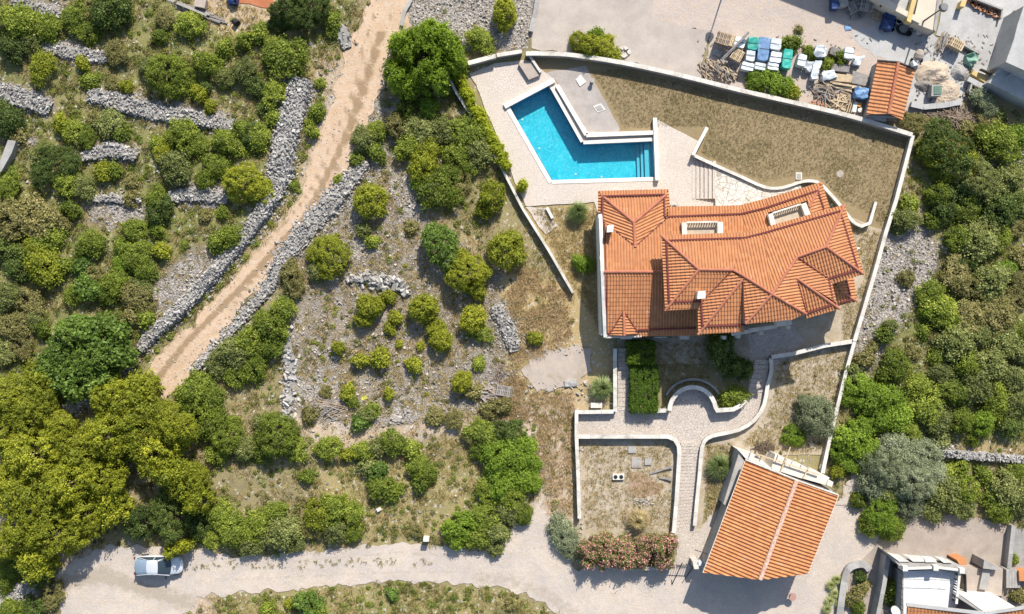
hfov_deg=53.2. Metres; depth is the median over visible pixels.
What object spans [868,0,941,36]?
beige house
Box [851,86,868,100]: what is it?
wrapped bale
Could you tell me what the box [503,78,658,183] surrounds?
swimming pool
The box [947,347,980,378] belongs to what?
shrub
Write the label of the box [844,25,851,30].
plastic sheet
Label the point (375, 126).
shrub
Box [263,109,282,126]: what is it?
shrub
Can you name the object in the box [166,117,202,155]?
shrub
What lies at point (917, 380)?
shrub
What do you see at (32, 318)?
shrub
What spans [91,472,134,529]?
pine tree
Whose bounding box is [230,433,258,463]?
shrub
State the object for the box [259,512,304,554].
shrub
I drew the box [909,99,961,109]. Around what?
yard wall
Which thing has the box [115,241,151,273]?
shrub
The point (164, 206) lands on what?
dark shrub
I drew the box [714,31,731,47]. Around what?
wooden crate
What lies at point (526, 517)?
shrub
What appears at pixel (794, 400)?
garden green grass
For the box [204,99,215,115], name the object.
young pine
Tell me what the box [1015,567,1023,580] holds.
red canopy
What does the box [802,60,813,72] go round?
cement bag
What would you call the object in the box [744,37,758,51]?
wrapped pallet
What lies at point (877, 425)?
shrub
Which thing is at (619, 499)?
garden dry grass
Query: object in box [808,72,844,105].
timber pile
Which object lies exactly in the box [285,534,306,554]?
shrub
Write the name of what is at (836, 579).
agave
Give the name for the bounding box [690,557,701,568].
gate post
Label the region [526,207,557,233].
narrow terrace
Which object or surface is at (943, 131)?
dark shrub
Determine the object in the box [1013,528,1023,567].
asphalt lane
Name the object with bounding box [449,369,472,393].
young pine
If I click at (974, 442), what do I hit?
shrub
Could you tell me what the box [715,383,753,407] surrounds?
shrub
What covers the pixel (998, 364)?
shrub
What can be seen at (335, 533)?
shrub
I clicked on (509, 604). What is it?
scrub bush
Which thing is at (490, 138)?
hedge bush
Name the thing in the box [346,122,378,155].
shrub
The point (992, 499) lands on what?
shrub
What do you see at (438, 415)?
scrub bush
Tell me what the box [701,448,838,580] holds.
cottage
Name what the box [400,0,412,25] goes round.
kerb wall
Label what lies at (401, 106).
shrub
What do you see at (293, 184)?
shrub
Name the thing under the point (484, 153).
shrub
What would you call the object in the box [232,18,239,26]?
dark pot
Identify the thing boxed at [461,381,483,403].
scrub bush
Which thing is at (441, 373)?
scattered rocks
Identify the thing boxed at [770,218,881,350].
side yard
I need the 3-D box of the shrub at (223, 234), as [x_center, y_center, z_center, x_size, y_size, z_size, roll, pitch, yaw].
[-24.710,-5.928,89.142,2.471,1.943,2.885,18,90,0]
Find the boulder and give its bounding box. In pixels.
[392,414,402,421]
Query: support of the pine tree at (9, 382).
on the ground at (584, 326)
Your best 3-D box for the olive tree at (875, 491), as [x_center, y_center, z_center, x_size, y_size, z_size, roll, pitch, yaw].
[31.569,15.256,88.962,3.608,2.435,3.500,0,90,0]
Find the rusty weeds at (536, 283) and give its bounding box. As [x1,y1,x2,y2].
[503,264,573,362]
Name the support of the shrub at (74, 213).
on the ground at (584, 326)
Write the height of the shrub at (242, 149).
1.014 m
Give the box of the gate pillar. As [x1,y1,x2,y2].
[956,0,965,9]
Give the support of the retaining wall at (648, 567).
on the ground at (584, 326)
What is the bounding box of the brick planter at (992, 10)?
[966,0,1003,19]
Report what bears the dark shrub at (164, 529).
on the ground at (584, 326)
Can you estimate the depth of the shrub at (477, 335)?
89.38 m
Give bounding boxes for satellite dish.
[883,606,899,613]
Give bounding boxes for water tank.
[927,85,941,97]
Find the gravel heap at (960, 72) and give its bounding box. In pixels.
[951,64,969,80]
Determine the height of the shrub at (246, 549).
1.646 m
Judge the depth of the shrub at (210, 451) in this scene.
88.98 m
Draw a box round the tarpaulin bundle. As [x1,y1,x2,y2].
[879,12,895,31]
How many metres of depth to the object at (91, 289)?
88.66 m
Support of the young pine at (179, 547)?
on the ground at (584, 326)
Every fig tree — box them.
[31,351,65,394]
[36,333,90,372]
[51,313,111,348]
[52,359,89,405]
[62,339,113,384]
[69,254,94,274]
[70,309,132,353]
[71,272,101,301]
[82,367,122,395]
[95,335,142,372]
[177,397,203,414]
[291,587,326,613]
[349,412,370,433]
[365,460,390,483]
[384,585,399,603]
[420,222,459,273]
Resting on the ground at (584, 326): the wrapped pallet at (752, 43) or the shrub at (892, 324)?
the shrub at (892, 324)
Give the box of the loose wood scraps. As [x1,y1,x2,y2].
[698,33,993,119]
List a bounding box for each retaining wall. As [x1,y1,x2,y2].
[529,56,541,73]
[546,207,553,218]
[575,409,580,518]
[578,409,613,413]
[578,434,680,532]
[585,560,664,570]
[613,348,616,411]
[632,402,668,413]
[665,378,720,395]
[666,385,746,412]
[691,127,708,155]
[692,154,876,227]
[692,358,772,525]
[770,339,852,358]
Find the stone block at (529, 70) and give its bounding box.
[519,61,539,79]
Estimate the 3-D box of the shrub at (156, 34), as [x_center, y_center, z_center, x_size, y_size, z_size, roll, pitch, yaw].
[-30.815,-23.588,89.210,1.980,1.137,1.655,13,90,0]
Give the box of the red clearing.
[239,0,272,7]
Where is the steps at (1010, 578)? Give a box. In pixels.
[999,566,1019,587]
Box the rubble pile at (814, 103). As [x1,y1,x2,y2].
[806,100,833,114]
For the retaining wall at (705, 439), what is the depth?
89.40 m
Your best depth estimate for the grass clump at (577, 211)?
89.10 m
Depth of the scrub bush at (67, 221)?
89.18 m
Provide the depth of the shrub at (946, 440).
89.36 m
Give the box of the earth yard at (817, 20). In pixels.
[652,0,930,122]
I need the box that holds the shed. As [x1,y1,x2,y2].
[862,59,915,122]
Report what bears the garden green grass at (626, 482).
on the garden at (616, 531)
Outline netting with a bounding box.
[964,52,977,68]
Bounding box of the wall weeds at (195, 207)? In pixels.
[12,51,369,342]
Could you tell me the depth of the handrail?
89.92 m
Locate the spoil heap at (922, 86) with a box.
[914,81,932,91]
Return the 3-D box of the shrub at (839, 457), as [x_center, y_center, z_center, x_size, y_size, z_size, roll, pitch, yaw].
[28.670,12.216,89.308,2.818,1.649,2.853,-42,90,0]
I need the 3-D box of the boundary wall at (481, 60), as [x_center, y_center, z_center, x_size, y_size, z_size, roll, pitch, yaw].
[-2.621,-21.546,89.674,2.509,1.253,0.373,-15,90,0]
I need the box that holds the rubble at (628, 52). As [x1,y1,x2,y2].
[620,46,630,57]
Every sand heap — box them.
[914,60,949,84]
[933,80,959,102]
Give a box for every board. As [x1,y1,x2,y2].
[831,73,852,82]
[851,71,869,85]
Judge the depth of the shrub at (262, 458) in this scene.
89.17 m
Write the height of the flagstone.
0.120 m
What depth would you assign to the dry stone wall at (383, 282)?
89.65 m
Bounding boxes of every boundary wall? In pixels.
[449,75,573,292]
[468,54,495,66]
[497,49,521,58]
[526,51,912,137]
[819,341,855,472]
[851,135,914,340]
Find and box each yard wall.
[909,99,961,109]
[964,76,987,90]
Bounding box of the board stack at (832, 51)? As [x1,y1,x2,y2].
[827,47,839,56]
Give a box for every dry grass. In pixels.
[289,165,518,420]
[535,205,597,329]
[580,441,672,530]
[643,339,710,386]
[704,444,732,521]
[743,345,847,456]
[841,224,880,339]
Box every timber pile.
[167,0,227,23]
[469,382,502,402]
[697,57,739,83]
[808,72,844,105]
[822,79,866,94]
[824,90,853,113]
[933,31,949,53]
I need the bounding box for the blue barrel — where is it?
[829,0,838,11]
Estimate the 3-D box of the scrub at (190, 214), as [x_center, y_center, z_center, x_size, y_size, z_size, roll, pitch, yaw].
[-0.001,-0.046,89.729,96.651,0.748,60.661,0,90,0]
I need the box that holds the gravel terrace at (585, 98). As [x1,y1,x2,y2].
[547,66,619,131]
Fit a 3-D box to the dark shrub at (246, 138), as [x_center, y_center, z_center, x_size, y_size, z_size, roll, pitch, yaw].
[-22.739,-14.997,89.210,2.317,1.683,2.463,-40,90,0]
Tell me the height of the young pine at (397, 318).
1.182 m
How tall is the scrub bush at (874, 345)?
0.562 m
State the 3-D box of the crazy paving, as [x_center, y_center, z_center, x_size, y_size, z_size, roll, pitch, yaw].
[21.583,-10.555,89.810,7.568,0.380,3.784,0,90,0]
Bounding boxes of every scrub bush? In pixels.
[0,196,34,241]
[0,310,30,342]
[7,337,33,363]
[8,125,27,146]
[12,285,46,317]
[14,190,66,238]
[40,576,67,613]
[49,212,72,234]
[76,0,102,20]
[85,110,99,126]
[85,264,104,282]
[102,37,129,66]
[104,75,119,91]
[120,279,155,312]
[120,297,144,324]
[121,188,142,209]
[123,171,140,189]
[143,297,158,314]
[154,4,175,29]
[198,206,212,225]
[277,256,305,294]
[282,279,306,300]
[298,509,324,540]
[301,402,320,426]
[318,384,331,399]
[379,439,401,457]
[383,110,405,141]
[403,218,419,235]
[409,524,423,538]
[422,404,446,427]
[445,407,463,431]
[450,168,474,198]
[460,426,477,448]
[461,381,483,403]
[478,398,501,420]
[488,397,514,414]
[504,596,518,610]
[792,23,803,33]
[845,591,864,610]
[850,580,872,599]
[851,348,877,367]
[864,337,879,352]
[892,266,916,288]
[895,109,909,124]
[904,111,927,134]
[904,342,923,361]
[926,330,939,342]
[927,115,940,129]
[940,251,974,291]
[951,298,987,333]
[952,270,986,300]
[955,118,975,139]
[972,109,1001,126]
[977,294,1018,335]
[1004,285,1023,312]
[1006,245,1023,267]
[1007,271,1023,295]
[1007,587,1023,605]
[1008,217,1023,237]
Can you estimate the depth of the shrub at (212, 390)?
88.86 m
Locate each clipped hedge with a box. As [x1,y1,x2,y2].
[624,339,657,365]
[627,364,659,417]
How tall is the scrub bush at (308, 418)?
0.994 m
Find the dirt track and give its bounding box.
[0,0,411,551]
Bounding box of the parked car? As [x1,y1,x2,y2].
[134,554,182,578]
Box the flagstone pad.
[521,344,592,391]
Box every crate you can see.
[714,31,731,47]
[725,33,738,46]
[851,102,862,112]
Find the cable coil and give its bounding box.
[896,22,912,34]
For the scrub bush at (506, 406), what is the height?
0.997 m
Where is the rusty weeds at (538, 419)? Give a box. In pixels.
[528,390,576,512]
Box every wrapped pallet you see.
[733,36,745,49]
[739,62,753,72]
[743,50,754,62]
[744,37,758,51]
[753,62,765,72]
[754,37,770,62]
[765,62,778,71]
[767,51,781,63]
[769,38,781,51]
[779,49,792,71]
[794,53,806,68]
[813,45,826,59]
[841,47,853,61]
[850,56,864,66]
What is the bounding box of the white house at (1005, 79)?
[969,6,1023,108]
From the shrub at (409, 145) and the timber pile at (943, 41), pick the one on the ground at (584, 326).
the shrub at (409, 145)
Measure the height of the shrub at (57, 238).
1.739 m
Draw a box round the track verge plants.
[144,92,324,362]
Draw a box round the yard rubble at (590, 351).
[286,35,966,540]
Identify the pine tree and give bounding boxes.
[0,370,44,421]
[0,407,36,459]
[0,426,75,483]
[0,443,40,520]
[0,496,53,560]
[1,383,61,436]
[3,462,76,535]
[11,535,61,583]
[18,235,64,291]
[19,357,62,405]
[22,507,95,558]
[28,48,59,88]
[38,408,80,463]
[40,456,106,513]
[50,425,112,482]
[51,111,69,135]
[57,485,110,538]
[73,457,131,500]
[77,400,138,465]
[86,373,157,422]
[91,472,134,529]
[104,386,169,455]
[123,365,167,427]
[129,413,185,478]
[145,397,199,452]
[145,453,200,490]
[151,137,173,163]
[162,457,211,501]
[162,543,175,560]
[174,483,218,515]
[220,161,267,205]
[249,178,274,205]
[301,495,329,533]
[303,232,355,280]
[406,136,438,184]
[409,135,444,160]
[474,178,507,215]
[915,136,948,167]
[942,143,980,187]
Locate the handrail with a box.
[682,550,706,582]
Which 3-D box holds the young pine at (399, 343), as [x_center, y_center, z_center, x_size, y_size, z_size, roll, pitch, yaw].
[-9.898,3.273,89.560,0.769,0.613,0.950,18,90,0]
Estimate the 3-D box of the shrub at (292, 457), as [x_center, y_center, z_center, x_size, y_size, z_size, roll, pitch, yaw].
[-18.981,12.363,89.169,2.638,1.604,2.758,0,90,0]
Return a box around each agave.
[820,603,832,613]
[824,595,835,605]
[826,579,836,590]
[829,590,838,598]
[830,575,841,584]
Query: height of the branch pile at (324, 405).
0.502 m
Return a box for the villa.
[595,182,864,338]
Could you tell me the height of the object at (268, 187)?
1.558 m
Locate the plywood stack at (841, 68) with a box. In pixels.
[830,64,849,72]
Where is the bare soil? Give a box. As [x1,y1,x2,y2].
[627,472,663,497]
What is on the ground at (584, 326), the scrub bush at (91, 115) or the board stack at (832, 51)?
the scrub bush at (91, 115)
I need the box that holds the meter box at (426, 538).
[423,535,429,541]
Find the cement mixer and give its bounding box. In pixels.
[910,49,923,62]
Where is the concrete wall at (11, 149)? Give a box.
[0,140,18,172]
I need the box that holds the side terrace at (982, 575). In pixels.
[947,553,1002,595]
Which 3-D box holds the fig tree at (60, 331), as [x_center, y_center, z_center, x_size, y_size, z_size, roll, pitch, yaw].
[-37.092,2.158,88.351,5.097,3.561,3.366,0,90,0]
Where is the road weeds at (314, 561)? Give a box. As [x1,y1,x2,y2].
[192,557,431,571]
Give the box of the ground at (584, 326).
[0,0,1023,613]
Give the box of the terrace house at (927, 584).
[879,548,1023,613]
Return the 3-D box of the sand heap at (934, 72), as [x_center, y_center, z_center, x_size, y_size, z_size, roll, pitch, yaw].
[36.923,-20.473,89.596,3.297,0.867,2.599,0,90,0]
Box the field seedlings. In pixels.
[294,193,486,413]
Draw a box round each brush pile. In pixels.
[489,359,508,384]
[750,439,774,453]
[918,102,977,131]
[970,111,985,128]
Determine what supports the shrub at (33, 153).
on the ground at (584, 326)
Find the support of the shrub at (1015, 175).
on the ground at (584, 326)
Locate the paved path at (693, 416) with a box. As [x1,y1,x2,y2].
[578,368,768,568]
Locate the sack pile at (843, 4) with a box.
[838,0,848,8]
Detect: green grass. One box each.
[532,208,597,329]
[582,442,671,528]
[643,341,708,385]
[706,445,732,515]
[750,349,844,452]
[844,227,878,333]
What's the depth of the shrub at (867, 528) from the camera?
89.10 m
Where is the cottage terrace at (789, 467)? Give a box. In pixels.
[731,445,832,491]
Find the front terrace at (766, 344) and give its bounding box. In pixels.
[744,327,803,364]
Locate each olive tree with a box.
[544,509,572,538]
[549,519,582,552]
[560,538,579,561]
[791,393,839,437]
[794,392,815,417]
[812,411,839,439]
[855,465,891,500]
[856,443,910,488]
[878,430,915,466]
[884,456,938,502]
[895,476,927,522]
[899,432,945,469]
[915,460,949,486]
[966,86,992,108]
[975,95,998,118]
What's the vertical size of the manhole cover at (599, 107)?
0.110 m
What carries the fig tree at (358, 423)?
on the ground at (584, 326)
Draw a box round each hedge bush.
[451,70,465,80]
[455,78,469,88]
[458,85,475,101]
[464,97,476,112]
[467,104,486,117]
[472,113,490,128]
[481,124,495,139]
[485,133,499,145]
[489,140,504,157]
[493,149,508,163]
[497,157,512,172]
[515,177,528,193]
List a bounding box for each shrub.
[0,1,41,41]
[0,34,31,67]
[0,96,11,119]
[0,105,30,140]
[0,166,24,200]
[0,237,24,262]
[0,280,23,312]
[0,336,18,365]
[0,551,22,583]
[0,576,16,596]
[0,595,24,613]
[1,252,33,282]
[20,30,44,51]
[21,593,45,613]
[23,234,52,251]
[24,308,48,332]
[24,573,49,590]
[26,138,57,164]
[27,144,81,188]
[31,10,62,48]
[32,319,51,338]
[39,218,70,253]
[48,165,81,197]
[51,257,72,277]
[54,197,84,220]
[60,0,91,36]
[60,117,86,144]
[61,282,81,307]
[70,170,95,202]
[72,239,93,258]
[77,20,103,47]
[77,122,98,150]
[78,71,101,90]
[78,227,108,259]
[85,0,133,36]
[93,105,126,142]
[95,277,116,306]
[98,270,127,300]
[105,159,125,180]
[108,266,133,287]
[110,254,126,272]
[112,119,132,143]
[112,234,131,254]
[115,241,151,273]
[118,217,149,241]
[120,500,159,541]
[128,275,154,297]
[130,237,154,255]
[131,257,156,283]
[133,306,155,331]
[135,55,159,78]
[143,52,196,100]
[143,182,167,211]
[145,193,174,226]
[147,28,172,46]
[147,263,160,283]
[148,133,164,148]
[148,223,165,239]
[149,486,192,544]
[154,148,195,187]
[160,128,179,149]
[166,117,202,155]
[168,365,218,417]
[170,11,208,41]
[170,74,193,95]
[180,239,188,250]
[185,133,211,158]
[186,511,210,543]
[188,50,227,76]
[194,167,215,191]
[195,403,229,444]
[200,78,213,93]
[200,382,226,410]
[200,530,222,549]
[201,151,230,180]
[201,348,229,381]
[201,497,237,529]
[203,442,230,467]
[205,227,225,255]
[206,125,240,155]
[209,413,246,456]
[210,508,251,551]
[212,336,256,369]
[213,222,243,251]
[215,35,235,59]
[215,67,235,88]
[216,202,231,221]
[222,358,250,390]
[227,139,252,159]
[230,51,257,86]
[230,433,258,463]
[231,120,252,137]
[233,321,263,360]
[234,31,254,51]
[234,222,248,245]
[237,533,267,558]
[239,119,273,156]
[239,120,260,148]
[239,344,268,384]
[240,508,271,546]
[242,74,265,97]
[246,19,269,46]
[250,307,287,345]
[250,410,275,434]
[250,411,302,460]
[250,449,272,464]
[256,99,274,117]
[258,598,277,613]
[259,33,311,83]
[259,329,287,359]
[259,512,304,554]
[260,35,280,64]
[261,74,287,110]
[261,499,290,522]
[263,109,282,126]
[265,15,288,35]
[267,293,298,325]
[268,0,310,30]
[270,324,289,344]
[279,436,308,463]
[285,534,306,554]
[287,0,331,30]
[287,179,300,189]
[296,467,316,484]
[301,125,322,141]
[303,116,315,127]
[306,99,325,121]
[306,257,330,284]
[307,603,327,613]
[310,434,345,463]
[312,77,327,91]
[317,491,354,530]
[322,516,349,544]
[323,8,342,34]
[324,29,338,38]
[331,174,342,184]
[341,497,366,527]
[343,394,361,408]
[345,522,364,543]
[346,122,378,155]
[348,439,377,460]
[349,151,365,166]
[353,219,374,240]
[354,402,377,421]
[355,457,376,477]
[364,235,381,249]
[364,400,381,420]
[365,118,389,143]
[365,475,395,502]
[366,140,388,166]
[367,433,382,459]
[377,426,408,459]
[380,480,408,505]
[381,54,414,96]
[383,24,422,67]
[392,67,421,103]
[392,127,421,160]
[394,98,418,120]
[397,113,441,146]
[401,437,420,461]
[402,24,450,88]
[402,451,429,480]
[408,168,436,195]
[409,475,429,496]
[411,64,451,96]
[413,17,453,49]
[413,95,440,118]
[413,170,453,210]
[417,462,439,485]
[422,26,465,72]
[428,113,456,147]
[434,161,464,186]
[439,508,476,541]
[440,140,468,167]
[440,522,466,551]
[442,47,467,76]
[444,112,488,150]
[445,184,465,208]
[451,57,471,81]
[454,158,480,177]
[458,415,504,454]
[460,526,492,551]
[461,24,496,55]
[464,134,494,172]
[467,502,502,535]
[468,324,494,343]
[468,442,488,463]
[471,355,485,372]
[472,475,497,506]
[478,439,509,475]
[481,460,524,505]
[483,518,512,545]
[484,540,504,558]
[489,419,509,439]
[490,498,523,527]
[496,435,537,472]
[497,486,526,510]
[501,464,539,493]
[502,418,526,444]
[511,500,535,526]
[514,433,539,455]
[525,455,544,472]
[526,471,545,493]
[571,253,596,274]
[585,26,603,37]
[703,333,737,371]
[715,352,745,380]
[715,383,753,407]
[731,355,754,382]
[744,69,762,91]
[756,67,783,96]
[770,73,797,96]
[780,421,803,449]
[781,34,805,52]
[793,432,806,448]
[801,44,818,61]
[819,55,834,70]
[824,434,852,466]
[829,47,851,64]
[833,420,874,459]
[833,453,860,476]
[836,360,863,383]
[836,389,855,407]
[839,368,875,400]
[846,413,876,438]
[848,491,867,510]
[848,601,865,613]
[850,377,887,416]
[851,436,879,463]
[852,569,868,583]
[857,454,880,470]
[857,506,881,540]
[860,489,899,538]
[867,402,892,435]
[869,383,906,415]
[870,485,901,506]
[874,324,896,345]
[874,365,896,385]
[879,516,907,542]
[880,345,912,383]
[881,393,916,432]
[882,318,901,330]
[883,591,894,607]
[884,204,924,232]
[885,577,895,600]
[889,221,905,236]
[897,192,920,211]
[897,420,923,440]
[899,369,934,400]
[903,382,946,428]
[912,275,947,312]
[916,115,976,176]
[916,305,933,319]
[917,321,930,340]
[919,290,961,334]
[920,498,944,524]
[921,182,951,205]
[921,210,941,232]
[921,403,953,442]
[924,343,949,368]
[924,470,971,515]
[925,166,949,184]
[925,359,959,385]
[929,430,952,449]
[930,199,958,228]
[931,321,978,365]
[933,377,973,405]
[937,176,971,205]
[941,154,1001,196]
[942,221,975,252]
[943,459,959,485]
[945,313,962,326]
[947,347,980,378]
[947,404,975,436]
[949,492,978,521]
[952,458,971,478]
[954,194,982,223]
[954,219,1006,265]
[954,472,981,506]
[957,252,980,271]
[957,369,998,404]
[962,319,995,349]
[964,433,980,447]
[969,408,995,438]
[971,264,1017,298]
[971,344,1007,381]
[971,463,993,487]
[972,123,990,141]
[974,165,1011,207]
[974,214,999,238]
[975,281,1003,308]
[976,119,1023,166]
[978,378,1010,426]
[978,486,998,510]
[979,192,1019,234]
[984,322,1023,361]
[984,464,1023,509]
[985,497,1014,524]
[989,105,1009,123]
[991,225,1014,252]
[993,412,1023,440]
[995,158,1023,191]
[998,257,1018,281]
[1000,362,1023,393]
[1003,389,1023,420]
[1004,118,1023,149]
[1004,462,1023,484]
[1004,488,1023,515]
[1007,341,1023,364]
[1010,187,1023,218]
[1012,317,1023,342]
[1012,552,1019,565]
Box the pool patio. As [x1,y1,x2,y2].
[470,60,802,217]
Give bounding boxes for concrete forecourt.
[936,0,1023,76]
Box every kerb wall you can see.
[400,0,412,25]
[529,0,539,32]
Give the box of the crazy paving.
[715,167,800,205]
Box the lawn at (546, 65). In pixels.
[529,57,907,228]
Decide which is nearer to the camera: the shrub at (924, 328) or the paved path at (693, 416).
the shrub at (924, 328)
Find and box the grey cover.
[712,49,723,57]
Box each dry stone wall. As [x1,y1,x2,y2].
[0,80,54,121]
[0,573,38,607]
[10,0,64,18]
[34,34,107,70]
[62,347,140,419]
[80,139,140,167]
[85,187,141,210]
[86,83,234,133]
[137,75,318,353]
[168,181,227,209]
[187,159,373,373]
[278,325,301,417]
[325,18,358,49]
[345,269,418,298]
[488,302,526,352]
[941,442,1023,464]
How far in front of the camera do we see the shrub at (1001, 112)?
89.43 m
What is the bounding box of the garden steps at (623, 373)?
[618,348,631,410]
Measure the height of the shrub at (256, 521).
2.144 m
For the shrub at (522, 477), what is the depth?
88.66 m
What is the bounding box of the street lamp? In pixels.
[923,3,947,21]
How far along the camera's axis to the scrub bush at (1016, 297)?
89.17 m
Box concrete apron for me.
[853,22,967,110]
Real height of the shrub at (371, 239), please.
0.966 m
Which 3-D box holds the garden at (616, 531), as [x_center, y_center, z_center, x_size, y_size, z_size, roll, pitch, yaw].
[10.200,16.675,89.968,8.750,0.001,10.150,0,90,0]
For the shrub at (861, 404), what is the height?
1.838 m
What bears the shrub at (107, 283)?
on the ground at (584, 326)
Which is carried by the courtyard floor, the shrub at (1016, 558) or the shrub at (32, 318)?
the shrub at (1016, 558)
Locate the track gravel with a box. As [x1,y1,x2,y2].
[70,0,400,437]
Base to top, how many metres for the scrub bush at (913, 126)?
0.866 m
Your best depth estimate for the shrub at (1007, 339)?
88.70 m
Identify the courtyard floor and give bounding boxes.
[848,508,1023,613]
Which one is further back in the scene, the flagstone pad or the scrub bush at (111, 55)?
the flagstone pad
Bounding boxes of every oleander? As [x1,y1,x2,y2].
[575,533,603,561]
[578,550,595,572]
[590,543,627,571]
[594,529,617,560]
[605,530,637,568]
[617,554,637,570]
[631,531,654,552]
[633,542,656,571]
[645,530,674,564]
[649,552,676,572]
[660,531,680,552]
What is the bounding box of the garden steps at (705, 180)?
[692,161,715,198]
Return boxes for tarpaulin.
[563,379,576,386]
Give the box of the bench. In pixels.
[591,403,601,407]
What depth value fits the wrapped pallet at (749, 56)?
89.02 m
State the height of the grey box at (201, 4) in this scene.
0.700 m
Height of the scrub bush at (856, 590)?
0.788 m
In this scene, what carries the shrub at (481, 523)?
on the ground at (584, 326)
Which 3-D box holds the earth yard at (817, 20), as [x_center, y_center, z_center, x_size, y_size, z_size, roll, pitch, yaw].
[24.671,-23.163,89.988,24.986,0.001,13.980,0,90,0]
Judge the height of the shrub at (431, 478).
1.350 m
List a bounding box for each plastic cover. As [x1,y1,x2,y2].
[809,60,821,80]
[819,70,837,81]
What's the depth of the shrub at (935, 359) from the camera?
89.32 m
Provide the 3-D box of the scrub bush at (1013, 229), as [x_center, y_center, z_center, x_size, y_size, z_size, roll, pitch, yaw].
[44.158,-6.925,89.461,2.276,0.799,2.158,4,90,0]
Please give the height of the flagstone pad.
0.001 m
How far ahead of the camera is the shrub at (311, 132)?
89.47 m
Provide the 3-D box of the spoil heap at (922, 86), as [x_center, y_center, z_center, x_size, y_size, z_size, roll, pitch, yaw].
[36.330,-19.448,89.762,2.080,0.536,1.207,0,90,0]
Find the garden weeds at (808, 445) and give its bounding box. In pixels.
[728,356,839,454]
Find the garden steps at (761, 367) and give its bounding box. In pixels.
[749,360,768,391]
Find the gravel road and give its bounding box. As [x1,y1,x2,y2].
[52,469,906,613]
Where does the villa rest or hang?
on the ground at (584, 326)
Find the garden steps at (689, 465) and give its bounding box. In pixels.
[676,443,700,531]
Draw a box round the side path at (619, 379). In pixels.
[617,348,634,410]
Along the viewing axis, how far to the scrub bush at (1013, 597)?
89.49 m
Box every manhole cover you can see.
[593,104,604,111]
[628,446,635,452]
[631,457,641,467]
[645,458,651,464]
[795,172,801,179]
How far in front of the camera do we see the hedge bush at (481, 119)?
88.94 m
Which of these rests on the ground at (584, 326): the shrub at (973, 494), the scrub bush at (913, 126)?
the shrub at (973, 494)
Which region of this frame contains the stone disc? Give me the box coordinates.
[836,170,843,177]
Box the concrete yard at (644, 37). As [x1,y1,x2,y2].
[530,0,710,77]
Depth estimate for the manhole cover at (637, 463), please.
89.86 m
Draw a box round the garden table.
[789,593,795,600]
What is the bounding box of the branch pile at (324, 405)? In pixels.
[307,390,361,425]
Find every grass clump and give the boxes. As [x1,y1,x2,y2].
[565,200,591,225]
[587,373,613,399]
[624,506,650,534]
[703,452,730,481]
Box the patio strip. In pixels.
[673,196,714,205]
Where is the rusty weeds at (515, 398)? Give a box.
[487,370,537,421]
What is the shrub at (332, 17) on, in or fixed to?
on the ground at (584, 326)
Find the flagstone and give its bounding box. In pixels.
[576,74,585,85]
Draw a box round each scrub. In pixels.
[0,0,1023,613]
[6,1,1007,613]
[299,170,517,421]
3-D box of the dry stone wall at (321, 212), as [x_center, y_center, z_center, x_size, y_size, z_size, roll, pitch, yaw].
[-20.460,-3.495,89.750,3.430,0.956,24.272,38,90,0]
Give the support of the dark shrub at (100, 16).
on the ground at (584, 326)
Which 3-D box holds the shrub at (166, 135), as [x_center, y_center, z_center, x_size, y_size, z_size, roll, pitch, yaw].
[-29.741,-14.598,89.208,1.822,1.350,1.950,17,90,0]
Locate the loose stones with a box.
[0,0,1023,613]
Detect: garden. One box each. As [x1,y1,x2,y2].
[579,439,676,551]
[617,323,849,528]
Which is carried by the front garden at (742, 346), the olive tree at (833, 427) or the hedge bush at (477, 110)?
the olive tree at (833, 427)
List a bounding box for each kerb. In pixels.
[835,560,871,613]
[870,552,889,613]
[964,44,980,54]
[1003,524,1015,568]
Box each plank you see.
[650,465,672,473]
[720,32,749,60]
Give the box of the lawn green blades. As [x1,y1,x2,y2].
[592,69,897,224]
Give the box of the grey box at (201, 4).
[194,0,207,9]
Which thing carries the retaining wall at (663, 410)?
on the ground at (584, 326)
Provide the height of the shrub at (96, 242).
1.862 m
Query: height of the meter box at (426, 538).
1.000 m
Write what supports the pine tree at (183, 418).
on the ground at (584, 326)
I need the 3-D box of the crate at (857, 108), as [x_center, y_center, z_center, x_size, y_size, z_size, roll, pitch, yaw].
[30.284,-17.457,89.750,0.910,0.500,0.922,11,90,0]
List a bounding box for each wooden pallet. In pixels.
[496,384,512,396]
[729,48,744,63]
[847,0,860,14]
[851,11,863,18]
[858,0,873,12]
[871,8,882,20]
[946,36,965,52]
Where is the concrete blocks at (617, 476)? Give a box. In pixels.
[612,474,623,479]
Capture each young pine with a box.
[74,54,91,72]
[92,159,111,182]
[117,80,134,94]
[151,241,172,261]
[170,534,196,554]
[190,83,209,103]
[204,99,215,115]
[283,598,292,609]
[330,340,345,354]
[339,379,355,401]
[340,448,356,461]
[349,352,370,368]
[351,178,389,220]
[351,313,374,327]
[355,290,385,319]
[367,345,391,369]
[377,289,398,304]
[383,386,394,400]
[384,320,397,336]
[388,309,404,325]
[395,339,403,347]
[403,356,424,374]
[407,291,441,325]
[416,340,425,351]
[425,316,447,337]
[427,328,454,353]
[444,248,493,296]
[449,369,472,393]
[451,246,471,274]
[456,303,488,336]
[466,277,487,301]
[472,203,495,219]
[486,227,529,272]
[490,0,519,37]
[504,229,525,248]
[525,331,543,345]
[567,29,588,52]
[578,33,601,63]
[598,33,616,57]
[608,46,621,59]
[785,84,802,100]
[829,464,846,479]
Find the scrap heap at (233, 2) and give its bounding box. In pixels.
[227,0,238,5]

